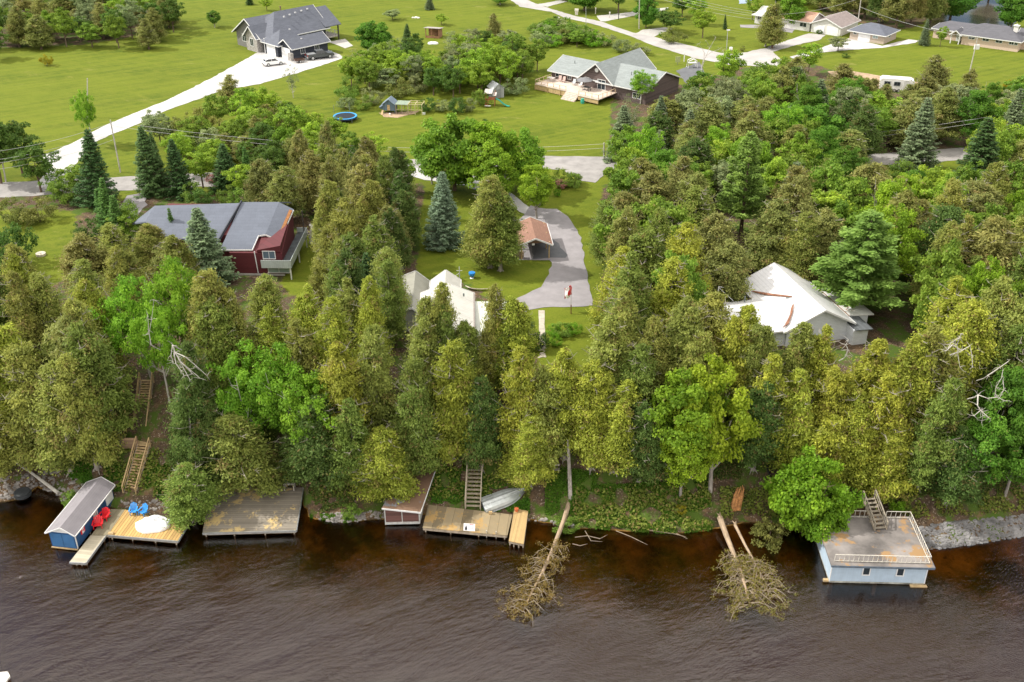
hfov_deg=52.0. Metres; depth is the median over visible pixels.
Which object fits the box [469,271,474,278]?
garden chair
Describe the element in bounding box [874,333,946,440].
cedar tree
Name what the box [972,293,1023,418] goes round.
cedar tree
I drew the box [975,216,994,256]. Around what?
cedar tree
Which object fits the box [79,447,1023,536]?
tall weeds
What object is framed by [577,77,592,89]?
patio umbrella
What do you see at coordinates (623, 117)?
spruce tree
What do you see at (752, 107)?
cedar tree
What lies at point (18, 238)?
shrub
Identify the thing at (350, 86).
shrub
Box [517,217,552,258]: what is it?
carport
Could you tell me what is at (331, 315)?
cedar tree
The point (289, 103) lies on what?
broadleaf tree
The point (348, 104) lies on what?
shrub
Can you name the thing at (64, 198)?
shrub
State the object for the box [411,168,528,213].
gravel path
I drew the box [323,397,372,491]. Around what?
cedar tree
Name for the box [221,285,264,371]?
cedar tree
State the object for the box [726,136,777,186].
broadleaf tree
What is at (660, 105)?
spruce tree
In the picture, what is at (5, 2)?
willow tree
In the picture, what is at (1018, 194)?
maple tree
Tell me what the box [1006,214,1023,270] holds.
cedar tree
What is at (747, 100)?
cedar tree
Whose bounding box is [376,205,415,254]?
cedar tree
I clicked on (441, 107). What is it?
shrub
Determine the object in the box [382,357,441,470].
cedar tree
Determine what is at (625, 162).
broadleaf tree
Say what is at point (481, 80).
broadleaf tree
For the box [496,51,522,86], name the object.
broadleaf tree
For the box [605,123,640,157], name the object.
broadleaf tree
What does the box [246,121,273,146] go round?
broadleaf tree
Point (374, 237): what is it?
cedar tree
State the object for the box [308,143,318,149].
broadleaf tree
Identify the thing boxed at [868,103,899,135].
broadleaf tree
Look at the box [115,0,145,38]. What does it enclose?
willow tree
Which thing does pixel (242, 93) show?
broadleaf tree
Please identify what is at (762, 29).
cedar tree
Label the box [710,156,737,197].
willow tree
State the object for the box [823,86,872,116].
willow tree
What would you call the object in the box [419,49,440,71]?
broadleaf tree
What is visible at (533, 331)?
cedar tree
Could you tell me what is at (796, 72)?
cedar tree
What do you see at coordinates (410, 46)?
broadleaf tree
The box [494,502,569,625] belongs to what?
fallen tree
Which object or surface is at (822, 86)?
spruce tree
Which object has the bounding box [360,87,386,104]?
shrub
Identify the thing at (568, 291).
flag
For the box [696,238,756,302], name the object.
cedar tree
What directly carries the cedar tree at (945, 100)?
on the ground at (368, 598)
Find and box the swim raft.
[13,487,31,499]
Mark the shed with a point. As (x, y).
(497, 87)
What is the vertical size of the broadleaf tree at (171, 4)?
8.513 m
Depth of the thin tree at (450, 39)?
215.35 m
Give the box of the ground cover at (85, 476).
[64,454,530,513]
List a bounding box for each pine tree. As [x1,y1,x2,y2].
[715,130,771,235]
[808,208,911,309]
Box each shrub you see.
[0,196,28,224]
[0,221,38,258]
[0,231,21,275]
[16,195,57,224]
[37,168,70,195]
[38,54,52,65]
[45,178,78,204]
[60,489,75,507]
[70,217,100,239]
[117,199,138,215]
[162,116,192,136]
[180,181,203,202]
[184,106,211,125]
[185,188,215,203]
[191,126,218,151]
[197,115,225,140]
[205,174,215,182]
[215,184,234,203]
[226,187,253,202]
[275,111,290,126]
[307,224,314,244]
[333,85,360,100]
[335,97,354,109]
[340,73,363,92]
[340,503,362,518]
[353,94,373,110]
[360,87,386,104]
[366,72,387,87]
[383,77,414,97]
[395,80,413,93]
[408,74,428,92]
[418,97,436,111]
[428,99,452,111]
[434,84,449,92]
[448,96,466,112]
[457,98,476,112]
[471,88,488,105]
[482,73,498,89]
[491,63,513,78]
[502,77,529,94]
[527,23,537,31]
[529,31,550,44]
[531,22,547,32]
[533,25,562,39]
[534,332,550,349]
[541,34,562,46]
[542,20,555,33]
[546,33,560,43]
[546,323,562,337]
[548,336,563,345]
[549,26,568,35]
[550,167,582,187]
[551,28,570,43]
[551,321,572,337]
[552,516,582,534]
[553,179,569,188]
[553,189,561,195]
[563,23,578,29]
[564,25,579,39]
[564,322,583,336]
[565,173,581,188]
[578,24,591,32]
[581,30,594,43]
[583,32,611,46]
[589,29,604,40]
[595,32,616,46]
[612,39,631,52]
[628,42,651,52]
[660,26,688,42]
[674,505,686,514]
[749,517,788,555]
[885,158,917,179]
[888,493,906,512]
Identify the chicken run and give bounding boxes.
[395,100,424,114]
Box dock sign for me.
[464,523,474,530]
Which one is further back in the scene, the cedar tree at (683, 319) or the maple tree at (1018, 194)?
the maple tree at (1018, 194)
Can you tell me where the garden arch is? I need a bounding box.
[686,58,697,67]
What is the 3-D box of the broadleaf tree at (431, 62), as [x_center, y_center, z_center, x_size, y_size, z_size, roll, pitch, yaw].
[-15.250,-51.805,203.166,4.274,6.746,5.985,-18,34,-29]
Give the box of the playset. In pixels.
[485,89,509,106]
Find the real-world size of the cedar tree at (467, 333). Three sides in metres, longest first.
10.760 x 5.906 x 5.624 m
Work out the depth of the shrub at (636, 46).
226.62 m
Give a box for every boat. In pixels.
[0,671,10,681]
[479,488,524,512]
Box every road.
[0,148,969,196]
[511,0,824,65]
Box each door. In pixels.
[50,533,63,546]
[61,534,75,547]
[105,491,112,505]
[266,44,275,56]
[281,47,289,58]
[496,89,500,97]
[597,79,605,89]
[813,24,824,33]
[826,26,838,35]
[858,33,870,41]
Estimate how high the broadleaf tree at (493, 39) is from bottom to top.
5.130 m
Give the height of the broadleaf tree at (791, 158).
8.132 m
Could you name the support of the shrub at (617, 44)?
on the ground at (368, 598)
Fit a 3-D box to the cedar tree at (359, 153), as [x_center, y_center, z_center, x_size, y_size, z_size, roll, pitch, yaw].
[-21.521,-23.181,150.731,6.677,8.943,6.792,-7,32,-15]
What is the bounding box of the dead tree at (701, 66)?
[699,39,723,71]
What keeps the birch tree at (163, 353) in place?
on the ground at (368, 598)
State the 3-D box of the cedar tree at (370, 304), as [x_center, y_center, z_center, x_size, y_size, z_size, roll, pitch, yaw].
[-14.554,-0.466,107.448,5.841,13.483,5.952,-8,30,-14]
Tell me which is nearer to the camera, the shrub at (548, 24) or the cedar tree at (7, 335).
the cedar tree at (7, 335)
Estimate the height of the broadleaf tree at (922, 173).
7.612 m
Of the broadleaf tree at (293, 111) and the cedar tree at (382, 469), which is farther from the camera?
the broadleaf tree at (293, 111)
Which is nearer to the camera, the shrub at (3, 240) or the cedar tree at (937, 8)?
the shrub at (3, 240)
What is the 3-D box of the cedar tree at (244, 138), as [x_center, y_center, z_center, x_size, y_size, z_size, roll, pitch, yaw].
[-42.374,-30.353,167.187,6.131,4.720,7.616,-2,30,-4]
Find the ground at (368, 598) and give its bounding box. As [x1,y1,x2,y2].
[0,0,1023,681]
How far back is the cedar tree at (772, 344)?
101.19 m
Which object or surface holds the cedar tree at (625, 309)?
on the ground at (368, 598)
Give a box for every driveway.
[36,50,341,186]
[119,193,147,217]
[517,205,592,309]
[538,0,566,6]
[597,7,667,20]
[637,27,670,36]
[740,25,794,32]
[791,38,916,58]
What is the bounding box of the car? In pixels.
[262,57,284,66]
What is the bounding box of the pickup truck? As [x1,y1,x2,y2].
[305,49,334,59]
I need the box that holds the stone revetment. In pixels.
[918,514,1023,550]
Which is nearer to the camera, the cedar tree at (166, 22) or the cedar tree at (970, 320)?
the cedar tree at (970, 320)
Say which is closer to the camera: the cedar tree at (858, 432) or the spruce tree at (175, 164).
the cedar tree at (858, 432)
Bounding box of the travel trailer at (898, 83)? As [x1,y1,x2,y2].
[879,75,914,91]
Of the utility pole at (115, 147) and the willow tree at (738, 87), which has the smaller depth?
the utility pole at (115, 147)
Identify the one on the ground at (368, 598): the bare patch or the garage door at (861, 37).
the bare patch
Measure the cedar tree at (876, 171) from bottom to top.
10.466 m
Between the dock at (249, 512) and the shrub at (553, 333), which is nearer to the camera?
the dock at (249, 512)
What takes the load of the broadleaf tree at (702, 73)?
on the ground at (368, 598)
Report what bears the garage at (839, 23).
on the ground at (368, 598)
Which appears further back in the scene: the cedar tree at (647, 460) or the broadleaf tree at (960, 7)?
the broadleaf tree at (960, 7)
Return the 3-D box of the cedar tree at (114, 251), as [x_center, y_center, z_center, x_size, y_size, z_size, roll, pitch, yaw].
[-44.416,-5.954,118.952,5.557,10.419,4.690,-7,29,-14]
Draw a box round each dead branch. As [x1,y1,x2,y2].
[145,300,160,349]
[168,342,209,380]
[838,336,850,360]
[939,333,972,368]
[967,389,1010,425]
[976,359,1007,399]
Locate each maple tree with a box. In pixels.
[451,120,535,177]
[464,147,520,193]
[517,163,556,218]
[642,367,731,467]
[657,421,720,496]
[664,352,764,492]
[851,178,923,220]
[880,203,927,279]
[892,172,921,198]
[957,255,1006,301]
[1004,189,1023,229]
[1011,279,1023,313]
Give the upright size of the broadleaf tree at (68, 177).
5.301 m
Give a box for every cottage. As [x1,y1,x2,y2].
[402,270,505,345]
[723,262,873,345]
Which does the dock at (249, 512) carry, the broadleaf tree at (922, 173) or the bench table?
the bench table
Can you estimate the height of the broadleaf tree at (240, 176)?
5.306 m
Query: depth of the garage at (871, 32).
236.87 m
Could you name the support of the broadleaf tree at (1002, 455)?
on the ground at (368, 598)
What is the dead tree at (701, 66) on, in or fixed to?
on the ground at (368, 598)
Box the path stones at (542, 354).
[537,346,546,357]
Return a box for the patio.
[330,39,352,47]
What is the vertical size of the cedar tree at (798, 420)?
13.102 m
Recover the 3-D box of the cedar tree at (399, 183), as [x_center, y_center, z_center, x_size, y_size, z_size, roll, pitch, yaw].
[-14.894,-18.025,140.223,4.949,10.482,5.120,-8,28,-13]
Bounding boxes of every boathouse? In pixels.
[44,477,114,557]
[382,470,434,524]
[816,510,934,596]
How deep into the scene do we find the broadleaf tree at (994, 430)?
97.67 m
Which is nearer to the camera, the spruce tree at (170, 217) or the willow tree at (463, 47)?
the spruce tree at (170, 217)
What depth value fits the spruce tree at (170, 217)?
133.58 m
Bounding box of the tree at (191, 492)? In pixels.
[156,461,230,533]
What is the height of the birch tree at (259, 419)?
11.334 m
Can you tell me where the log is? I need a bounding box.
[16,462,59,494]
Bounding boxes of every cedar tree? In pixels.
[0,5,27,46]
[0,242,36,280]
[0,254,39,321]
[0,259,18,331]
[0,270,50,370]
[0,321,40,429]
[0,339,55,478]
[0,396,22,481]
[6,0,29,11]
[15,0,34,20]
[19,14,55,49]
[24,360,99,477]
[26,0,54,21]
[27,271,67,333]
[33,323,60,367]
[36,310,127,440]
[45,351,127,474]
[47,0,75,16]
[54,231,109,297]
[55,317,153,449]
[58,297,134,391]
[60,258,112,303]
[60,279,135,370]
[69,8,79,16]
[88,2,110,38]
[92,0,107,8]
[94,222,141,277]
[99,245,143,318]
[104,248,153,320]
[130,0,141,15]
[131,223,163,278]
[135,11,148,30]
[135,18,162,48]
[137,222,168,273]
[144,7,169,37]
[145,239,171,291]
[150,234,202,298]
[155,0,180,27]
[157,378,211,470]
[161,338,217,439]
[173,268,246,366]
[185,294,256,406]
[191,398,229,489]
[198,411,291,497]
[214,132,236,156]
[216,74,240,110]
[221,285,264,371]
[230,135,259,163]
[238,158,276,201]
[242,115,265,147]
[243,272,289,353]
[253,304,288,376]
[257,165,306,216]
[258,104,281,124]
[270,428,315,487]
[274,138,296,167]
[276,318,329,416]
[281,393,352,490]
[284,283,329,341]
[288,129,311,179]
[293,149,324,211]
[305,248,331,307]
[307,179,341,254]
[308,224,339,265]
[309,295,359,391]
[309,339,377,450]
[315,143,335,173]
[315,154,344,195]
[316,120,340,156]
[320,237,352,307]
[323,276,359,363]
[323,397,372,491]
[324,261,354,330]
[325,247,364,296]
[326,195,365,237]
[331,148,351,194]
[338,155,372,196]
[339,163,388,216]
[340,231,372,267]
[344,424,423,503]
[347,275,396,375]
[351,149,378,172]
[354,323,400,431]
[355,136,380,166]
[355,179,389,238]
[358,152,379,180]
[360,214,400,282]
[365,246,412,318]
[372,153,394,207]
[373,257,412,345]
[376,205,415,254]
[381,207,414,268]
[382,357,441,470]
[384,384,446,477]
[386,147,417,206]
[389,169,419,219]
[391,189,424,249]
[395,315,444,399]
[396,293,437,373]
[426,280,462,359]
[428,336,491,470]
[433,304,458,390]
[454,174,521,271]
[454,319,487,380]
[456,375,507,475]
[468,190,527,271]
[475,344,493,389]
[477,283,506,396]
[486,13,503,42]
[486,295,543,395]
[491,321,514,391]
[491,344,547,457]
[492,413,562,495]
[508,362,573,466]
[530,322,540,348]
[544,346,584,464]
[564,358,616,474]
[576,314,635,424]
[585,198,620,266]
[586,245,633,332]
[586,286,645,356]
[593,378,646,476]
[595,250,654,347]
[598,205,643,294]
[612,190,644,235]
[612,229,672,306]
[613,341,665,410]
[614,156,663,194]
[614,400,670,486]
[625,170,680,229]
[632,314,677,421]
[639,110,676,160]
[641,96,684,138]
[642,206,674,250]
[646,256,702,331]
[658,295,719,401]
[662,155,708,204]
[665,221,713,304]
[667,171,717,228]
[669,330,733,420]
[670,185,716,234]
[671,119,713,161]
[672,127,700,154]
[675,137,719,196]
[677,96,735,151]
[692,211,747,289]
[693,289,737,348]
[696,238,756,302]
[710,315,755,426]
[722,322,771,425]
[725,110,778,149]
[725,380,793,473]
[727,95,762,130]
[731,103,765,140]
[734,197,799,272]
[737,303,767,326]
[741,325,784,396]
[749,353,793,447]
[752,3,788,48]
[753,227,796,270]
[755,6,778,46]
[756,95,777,118]
[757,138,774,162]
[760,367,822,472]
[761,174,821,221]
[764,164,817,213]
[768,65,799,114]
[772,124,811,167]
[774,66,811,100]
[774,210,823,281]
[777,321,821,421]
[782,56,816,84]
[799,364,858,467]
[799,411,858,486]
[800,323,844,411]
[808,0,831,9]
[808,205,851,282]
[810,157,845,211]
[815,239,850,294]
[820,129,883,173]
[824,63,856,104]
[825,0,855,12]
[830,94,864,127]
[832,75,877,104]
[835,388,881,490]
[843,162,893,202]
[843,338,894,407]
[846,103,891,157]
[846,371,915,480]
[848,0,869,18]
[849,422,921,509]
[864,175,910,212]
[865,0,893,21]
[868,78,880,90]
[872,83,894,103]
[873,0,916,27]
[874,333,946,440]
[882,187,928,280]
[884,97,944,147]
[896,84,915,100]
[902,203,966,283]
[903,73,939,98]
[903,406,948,492]
[904,0,928,23]
[905,220,969,312]
[905,324,972,429]
[906,88,936,123]
[907,54,954,87]
[909,275,977,336]
[911,374,976,477]
[916,198,934,244]
[921,425,990,508]
[923,0,950,21]
[923,213,981,266]
[930,85,969,143]
[931,177,971,222]
[939,296,1003,419]
[952,82,981,118]
[957,68,982,89]
[958,323,1023,431]
[960,177,1009,214]
[962,215,1023,303]
[962,255,993,292]
[963,192,1012,230]
[972,161,1016,229]
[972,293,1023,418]
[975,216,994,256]
[977,274,1022,357]
[992,246,1023,304]
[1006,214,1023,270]
[1008,138,1023,161]
[1009,153,1023,188]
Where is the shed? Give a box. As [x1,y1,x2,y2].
[486,80,503,97]
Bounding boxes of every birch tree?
[69,89,96,131]
[87,273,165,379]
[119,300,187,402]
[141,254,196,341]
[203,338,286,443]
[214,384,265,438]
[251,341,321,433]
[273,369,337,443]
[409,130,441,183]
[625,123,664,163]
[629,69,658,103]
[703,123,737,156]
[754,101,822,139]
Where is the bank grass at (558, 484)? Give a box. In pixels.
[310,466,712,534]
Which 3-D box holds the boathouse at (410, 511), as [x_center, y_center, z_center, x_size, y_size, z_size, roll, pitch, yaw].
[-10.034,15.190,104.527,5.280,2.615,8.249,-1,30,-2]
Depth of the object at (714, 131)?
161.50 m
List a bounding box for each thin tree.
[282,64,298,97]
[384,36,402,52]
[442,31,458,44]
[443,37,459,50]
[461,34,481,64]
[619,93,640,125]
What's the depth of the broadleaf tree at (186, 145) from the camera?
159.96 m
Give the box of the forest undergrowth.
[5,443,1023,512]
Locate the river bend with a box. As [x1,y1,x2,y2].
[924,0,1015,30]
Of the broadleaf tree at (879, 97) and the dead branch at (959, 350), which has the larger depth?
the broadleaf tree at (879, 97)
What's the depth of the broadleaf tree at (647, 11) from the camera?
246.64 m
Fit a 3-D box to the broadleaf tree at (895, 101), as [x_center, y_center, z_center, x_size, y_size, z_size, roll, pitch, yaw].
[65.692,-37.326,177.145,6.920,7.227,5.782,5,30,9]
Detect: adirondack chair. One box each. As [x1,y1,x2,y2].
[91,515,102,528]
[98,507,110,521]
[128,502,137,515]
[137,503,148,516]
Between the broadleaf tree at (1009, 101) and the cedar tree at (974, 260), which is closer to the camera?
the cedar tree at (974, 260)
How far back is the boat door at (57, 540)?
98.74 m
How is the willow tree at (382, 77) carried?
on the ground at (368, 598)
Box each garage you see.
[809,11,860,35]
[847,22,900,43]
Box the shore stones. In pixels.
[0,470,574,528]
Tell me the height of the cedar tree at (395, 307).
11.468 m
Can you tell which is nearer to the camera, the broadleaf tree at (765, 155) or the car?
the broadleaf tree at (765, 155)
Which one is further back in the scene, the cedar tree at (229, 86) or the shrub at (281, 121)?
the cedar tree at (229, 86)
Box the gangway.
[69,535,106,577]
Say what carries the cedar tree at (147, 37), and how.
on the ground at (368, 598)
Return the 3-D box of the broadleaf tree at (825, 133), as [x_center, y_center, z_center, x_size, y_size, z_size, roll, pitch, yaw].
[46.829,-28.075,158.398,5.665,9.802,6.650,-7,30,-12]
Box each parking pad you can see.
[531,237,566,258]
[676,62,704,82]
[828,71,917,90]
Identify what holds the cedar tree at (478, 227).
on the ground at (368, 598)
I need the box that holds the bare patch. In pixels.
[380,111,417,117]
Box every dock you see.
[92,509,124,547]
[108,510,186,552]
[202,487,303,547]
[422,505,511,546]
[509,509,527,557]
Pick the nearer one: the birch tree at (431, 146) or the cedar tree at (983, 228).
the cedar tree at (983, 228)
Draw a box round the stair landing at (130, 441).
[120,429,149,448]
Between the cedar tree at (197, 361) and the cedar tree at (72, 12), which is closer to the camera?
the cedar tree at (197, 361)
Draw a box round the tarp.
[135,515,170,533]
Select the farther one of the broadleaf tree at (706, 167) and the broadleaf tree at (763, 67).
the broadleaf tree at (763, 67)
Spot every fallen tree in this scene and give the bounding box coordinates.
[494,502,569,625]
[710,512,784,626]
[732,521,802,612]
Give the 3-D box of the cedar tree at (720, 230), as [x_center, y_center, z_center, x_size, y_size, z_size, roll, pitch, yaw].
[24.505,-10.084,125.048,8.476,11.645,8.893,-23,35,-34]
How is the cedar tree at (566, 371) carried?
on the ground at (368, 598)
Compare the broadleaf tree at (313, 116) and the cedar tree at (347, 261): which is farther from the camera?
the broadleaf tree at (313, 116)
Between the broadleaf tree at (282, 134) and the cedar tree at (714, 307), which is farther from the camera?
the broadleaf tree at (282, 134)
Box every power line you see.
[1,133,113,162]
[2,123,109,150]
[111,121,594,147]
[116,126,598,151]
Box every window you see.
[249,38,253,46]
[262,251,275,258]
[268,268,289,272]
[632,92,640,98]
[799,22,806,27]
[862,568,870,575]
[895,569,904,576]
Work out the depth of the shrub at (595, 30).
234.58 m
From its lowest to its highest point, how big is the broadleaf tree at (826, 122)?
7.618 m
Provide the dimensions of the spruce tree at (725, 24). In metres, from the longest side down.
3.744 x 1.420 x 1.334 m
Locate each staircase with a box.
[121,436,150,493]
[132,372,154,428]
[465,460,482,510]
[862,490,888,530]
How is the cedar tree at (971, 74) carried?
on the ground at (368, 598)
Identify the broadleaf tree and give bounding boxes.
[0,5,9,37]
[0,8,7,39]
[0,33,9,48]
[0,120,45,176]
[0,121,25,183]
[4,142,61,192]
[7,9,31,23]
[40,10,65,42]
[50,7,78,46]
[56,164,83,195]
[69,16,92,40]
[74,22,105,46]
[99,6,127,42]
[102,0,125,16]
[102,14,126,47]
[105,206,142,244]
[131,0,156,11]
[139,2,163,19]
[154,0,184,6]
[159,128,196,155]
[159,132,194,173]
[160,0,186,32]
[172,131,187,154]
[175,115,212,138]
[181,150,218,187]
[194,138,230,169]
[202,93,230,125]
[206,10,220,27]
[217,118,239,137]
[221,163,250,192]
[227,87,263,113]
[228,119,246,139]
[229,105,257,128]
[234,141,257,161]
[241,108,277,127]
[244,87,257,96]
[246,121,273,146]
[246,161,276,191]
[247,86,289,112]
[251,140,283,166]
[257,0,272,8]
[258,129,275,144]
[259,145,285,174]
[263,104,311,133]
[267,126,291,154]
[276,102,295,114]
[278,105,305,125]
[296,112,324,136]
[301,121,322,143]
[307,131,319,144]
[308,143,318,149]
[326,116,348,137]
[337,55,360,82]
[338,131,359,154]
[346,147,356,161]
[353,20,391,48]
[353,50,369,63]
[353,55,376,83]
[353,59,383,90]
[358,131,388,154]
[367,42,389,62]
[376,50,395,80]
[380,52,412,81]
[382,39,400,49]
[391,47,407,63]
[398,42,420,54]
[399,50,416,77]
[401,33,423,52]
[404,156,415,173]
[410,112,501,190]
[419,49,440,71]
[422,56,445,77]
[423,66,442,95]
[435,13,449,24]
[438,50,453,61]
[439,63,467,98]
[440,64,473,93]
[451,33,465,48]
[453,47,475,64]
[459,47,490,87]
[463,34,483,45]
[468,62,494,93]
[470,42,497,59]
[474,30,493,43]
[487,34,502,46]
[487,45,515,84]
[490,45,508,62]
[492,0,506,4]
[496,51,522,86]
[500,41,516,50]
[501,37,519,48]
[501,126,546,184]
[505,32,525,44]
[507,35,531,59]
[512,49,535,84]
[525,38,550,70]
[531,27,548,34]
[539,19,556,27]
[546,16,561,23]
[563,29,586,42]
[568,0,600,10]
[568,30,586,46]
[593,206,640,255]
[598,169,641,206]
[602,154,638,191]
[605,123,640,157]
[612,0,624,12]
[614,146,648,170]
[628,194,672,232]
[632,0,660,27]
[642,201,694,242]
[648,148,677,183]
[651,249,708,304]
[655,8,686,32]
[660,157,713,193]
[672,0,696,16]
[680,75,714,104]
[681,70,716,90]
[683,0,707,24]
[690,8,716,37]
[692,156,717,193]
[709,139,736,165]
[714,49,746,77]
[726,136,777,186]
[735,76,763,97]
[737,71,771,86]
[737,78,786,106]
[739,61,777,85]
[743,83,777,107]
[745,0,763,19]
[759,444,864,538]
[761,114,792,155]
[761,156,788,201]
[767,56,790,75]
[768,102,812,138]
[772,152,819,183]
[775,131,833,166]
[776,103,846,144]
[778,0,808,23]
[780,82,834,112]
[783,73,815,105]
[792,480,858,544]
[796,43,822,74]
[799,115,823,141]
[808,124,843,165]
[808,156,862,209]
[810,188,853,227]
[813,114,851,131]
[827,76,873,112]
[827,176,873,225]
[830,145,869,184]
[830,199,868,240]
[858,89,895,121]
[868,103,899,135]
[884,97,908,118]
[905,169,931,197]
[907,164,955,202]
[908,238,979,305]
[909,265,965,331]
[920,172,974,212]
[936,26,949,44]
[941,410,1023,485]
[945,0,982,18]
[946,89,1004,144]
[953,160,987,184]
[962,202,1007,235]
[963,115,1014,153]
[968,364,1023,453]
[981,81,1007,106]
[983,98,1021,122]
[987,129,1017,164]
[990,408,1023,496]
[992,101,1023,125]
[994,0,1023,26]
[996,83,1023,100]
[1001,123,1023,163]
[1003,74,1023,93]
[1004,159,1023,206]
[1006,201,1023,232]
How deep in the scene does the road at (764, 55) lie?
235.01 m
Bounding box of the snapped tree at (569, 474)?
[567,440,571,500]
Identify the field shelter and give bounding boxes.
[424,27,442,38]
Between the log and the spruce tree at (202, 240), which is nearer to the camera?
the log
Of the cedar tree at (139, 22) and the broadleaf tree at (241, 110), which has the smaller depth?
the broadleaf tree at (241, 110)
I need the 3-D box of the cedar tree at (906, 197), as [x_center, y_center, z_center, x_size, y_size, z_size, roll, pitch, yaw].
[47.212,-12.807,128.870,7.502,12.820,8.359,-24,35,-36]
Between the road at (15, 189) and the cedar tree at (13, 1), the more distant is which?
the cedar tree at (13, 1)
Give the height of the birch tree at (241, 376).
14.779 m
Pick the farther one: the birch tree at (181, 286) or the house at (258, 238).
the house at (258, 238)
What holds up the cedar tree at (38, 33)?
on the ground at (368, 598)
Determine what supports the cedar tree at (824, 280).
on the ground at (368, 598)
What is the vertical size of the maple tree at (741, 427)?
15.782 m
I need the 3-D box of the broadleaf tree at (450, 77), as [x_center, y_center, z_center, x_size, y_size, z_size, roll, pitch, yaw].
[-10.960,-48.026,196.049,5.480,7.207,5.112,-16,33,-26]
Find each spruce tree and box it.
[69,129,119,210]
[93,187,102,228]
[97,177,109,227]
[107,195,132,245]
[132,126,174,198]
[147,132,171,192]
[162,138,200,200]
[167,208,173,220]
[183,207,241,286]
[207,144,237,193]
[242,145,252,190]
[245,0,253,4]
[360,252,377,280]
[400,24,411,49]
[424,0,434,9]
[602,105,636,163]
[649,130,667,177]
[654,95,672,143]
[675,89,689,111]
[678,110,699,134]
[723,15,726,28]
[766,161,809,218]
[816,79,831,117]
[889,97,942,176]
[917,19,931,45]
[952,116,1005,179]
[1003,88,1023,146]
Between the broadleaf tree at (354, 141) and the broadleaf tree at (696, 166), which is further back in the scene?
the broadleaf tree at (354, 141)
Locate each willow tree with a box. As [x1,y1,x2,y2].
[0,0,12,15]
[70,0,96,12]
[72,2,95,30]
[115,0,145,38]
[140,109,172,142]
[376,68,400,88]
[383,9,400,19]
[400,55,424,86]
[438,48,464,68]
[439,55,466,70]
[459,43,472,53]
[462,28,481,42]
[490,29,517,42]
[675,86,705,122]
[697,94,735,127]
[705,76,738,100]
[706,80,737,109]
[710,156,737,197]
[715,79,749,107]
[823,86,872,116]
[827,35,850,50]
[926,83,962,95]
[950,84,978,132]
[995,89,1022,116]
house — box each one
[133,200,307,279]
[231,4,340,60]
[535,48,682,104]
[752,5,824,31]
[931,21,1023,51]
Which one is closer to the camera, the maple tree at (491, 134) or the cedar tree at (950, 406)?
the cedar tree at (950, 406)
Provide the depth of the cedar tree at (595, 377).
100.42 m
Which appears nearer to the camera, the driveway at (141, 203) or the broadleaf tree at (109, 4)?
the driveway at (141, 203)
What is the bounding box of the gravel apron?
[565,170,602,181]
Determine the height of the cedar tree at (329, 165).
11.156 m
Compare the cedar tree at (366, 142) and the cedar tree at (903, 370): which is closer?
the cedar tree at (903, 370)
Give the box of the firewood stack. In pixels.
[514,250,523,258]
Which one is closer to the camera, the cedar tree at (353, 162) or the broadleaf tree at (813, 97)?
the cedar tree at (353, 162)
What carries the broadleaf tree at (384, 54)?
on the ground at (368, 598)
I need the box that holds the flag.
[565,285,571,313]
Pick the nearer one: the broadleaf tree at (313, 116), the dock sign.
the dock sign
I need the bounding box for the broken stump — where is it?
[731,485,743,511]
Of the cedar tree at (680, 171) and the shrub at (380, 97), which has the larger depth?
the shrub at (380, 97)
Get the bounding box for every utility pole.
[2,163,6,181]
[110,120,120,172]
[638,0,639,28]
[969,38,977,70]
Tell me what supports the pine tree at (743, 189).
on the ground at (368, 598)
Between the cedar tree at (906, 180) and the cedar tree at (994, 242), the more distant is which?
the cedar tree at (906, 180)
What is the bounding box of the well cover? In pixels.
[35,251,45,256]
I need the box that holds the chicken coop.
[379,96,397,114]
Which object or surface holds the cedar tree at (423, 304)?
on the ground at (368, 598)
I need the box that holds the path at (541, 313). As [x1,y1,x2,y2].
[538,310,544,342]
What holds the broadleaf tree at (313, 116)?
on the ground at (368, 598)
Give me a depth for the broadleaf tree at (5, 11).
236.69 m
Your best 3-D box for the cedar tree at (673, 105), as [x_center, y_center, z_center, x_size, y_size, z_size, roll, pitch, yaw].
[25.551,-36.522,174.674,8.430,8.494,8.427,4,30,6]
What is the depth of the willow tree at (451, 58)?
202.79 m
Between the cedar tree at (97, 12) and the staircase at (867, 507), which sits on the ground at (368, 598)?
the cedar tree at (97, 12)
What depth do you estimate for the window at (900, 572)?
94.31 m
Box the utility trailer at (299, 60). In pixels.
[294,57,307,62]
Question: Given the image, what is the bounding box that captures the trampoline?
[333,105,357,120]
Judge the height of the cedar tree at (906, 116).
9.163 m
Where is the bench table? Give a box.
[283,481,295,490]
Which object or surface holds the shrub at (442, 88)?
on the ground at (368, 598)
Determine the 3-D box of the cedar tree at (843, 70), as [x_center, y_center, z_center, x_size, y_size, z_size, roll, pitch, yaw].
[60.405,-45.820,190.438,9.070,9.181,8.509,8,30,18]
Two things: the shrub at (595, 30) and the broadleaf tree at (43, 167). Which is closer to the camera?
the broadleaf tree at (43, 167)
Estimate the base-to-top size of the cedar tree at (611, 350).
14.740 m
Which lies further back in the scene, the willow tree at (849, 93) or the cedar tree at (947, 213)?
the willow tree at (849, 93)
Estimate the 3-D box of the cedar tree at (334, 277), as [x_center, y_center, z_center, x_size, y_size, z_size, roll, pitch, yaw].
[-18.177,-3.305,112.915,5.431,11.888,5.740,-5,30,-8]

